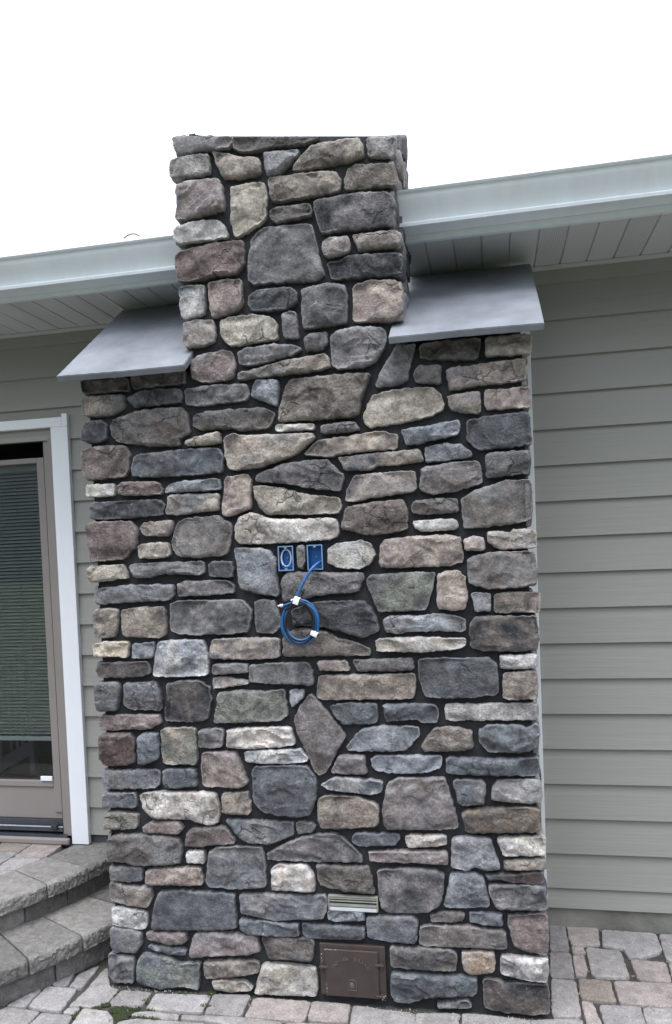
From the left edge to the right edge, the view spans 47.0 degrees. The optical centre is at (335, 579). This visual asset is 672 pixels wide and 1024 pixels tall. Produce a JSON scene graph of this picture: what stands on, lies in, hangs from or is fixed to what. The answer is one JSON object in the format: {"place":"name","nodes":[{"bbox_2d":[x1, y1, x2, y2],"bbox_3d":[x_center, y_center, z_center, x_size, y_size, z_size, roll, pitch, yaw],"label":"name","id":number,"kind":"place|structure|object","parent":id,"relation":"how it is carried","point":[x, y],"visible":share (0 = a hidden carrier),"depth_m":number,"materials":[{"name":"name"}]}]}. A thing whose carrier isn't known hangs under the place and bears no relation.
{"place":"outdoors","nodes":[
{"label":"outdoors","id":0,"kind":"place"},
{"bbox_2d":[0,925,671,1023],"bbox_3d":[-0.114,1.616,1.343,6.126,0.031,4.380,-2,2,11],"label":"patio","id":1,"kind":"structure","parent":0,"point":[97,992],"depth_m":2.84,"materials":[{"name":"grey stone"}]},
{"bbox_2d":[0,840,114,1005],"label":"garden steps","id":2,"kind":"structure","parent":1,"relation":"on","point":[57,904],"depth_m":3.24,"materials":[{"name":"concrete"}]},
{"bbox_2d":[70,990,216,1023],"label":"moss","id":3,"kind":"object","parent":1,"relation":"on","point":[123,1013],"visible":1,"depth_m":2.83,"materials":[{"name":"green plant"}]},
{"bbox_2d":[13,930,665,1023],"bbox_3d":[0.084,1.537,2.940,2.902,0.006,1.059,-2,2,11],"label":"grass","id":4,"kind":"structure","parent":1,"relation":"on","point":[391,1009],"depth_m":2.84,"materials":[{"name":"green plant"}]},
{"bbox_2d":[0,0,671,256],"label":"sky","id":5,"kind":"structure","parent":0,"point":[95,95],"materials":[{"name":"white"}]},
{"label":"ground","id":6,"kind":"structure","parent":0,"visible":0},
{"bbox_2d":[57,133,549,1017],"bbox_3d":[-0.077,-0.136,3.073,1.744,3.406,0.760,-2,2,11],"label":"chimney","id":7,"kind":"object","parent":6,"relation":"on","point":[295,383],"visible":0.99,"depth_m":2.78,"materials":[{"name":"stone"}]},
{"bbox_2d":[278,560,321,645],"bbox_3d":[-0.124,0.083,2.762,0.157,0.303,0.089,-2,2,11],"label":"cable coil","id":8,"kind":"object","parent":7,"relation":"hanging from","point":[296,600],"visible":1,"depth_m":2.73,"materials":[{"name":"blue plastic"}]},
{"bbox_2d":[319,941,387,1000],"bbox_3d":[0.061,1.424,2.816,0.245,0.195,0.034,-2,2,11],"label":"ash door","id":9,"kind":"structure","parent":7,"relation":"in","point":[347,969],"depth_m":2.81,"materials":[{"name":"brown metal"}]},
{"bbox_2d":[0,154,671,933],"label":"house","id":10,"kind":"structure","parent":6,"relation":"on","point":[590,246],"depth_m":3.24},
{"bbox_2d":[0,441,71,844],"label":"sliding door","id":11,"kind":"structure","parent":10,"relation":"in","point":[30,773],"depth_m":3.82,"materials":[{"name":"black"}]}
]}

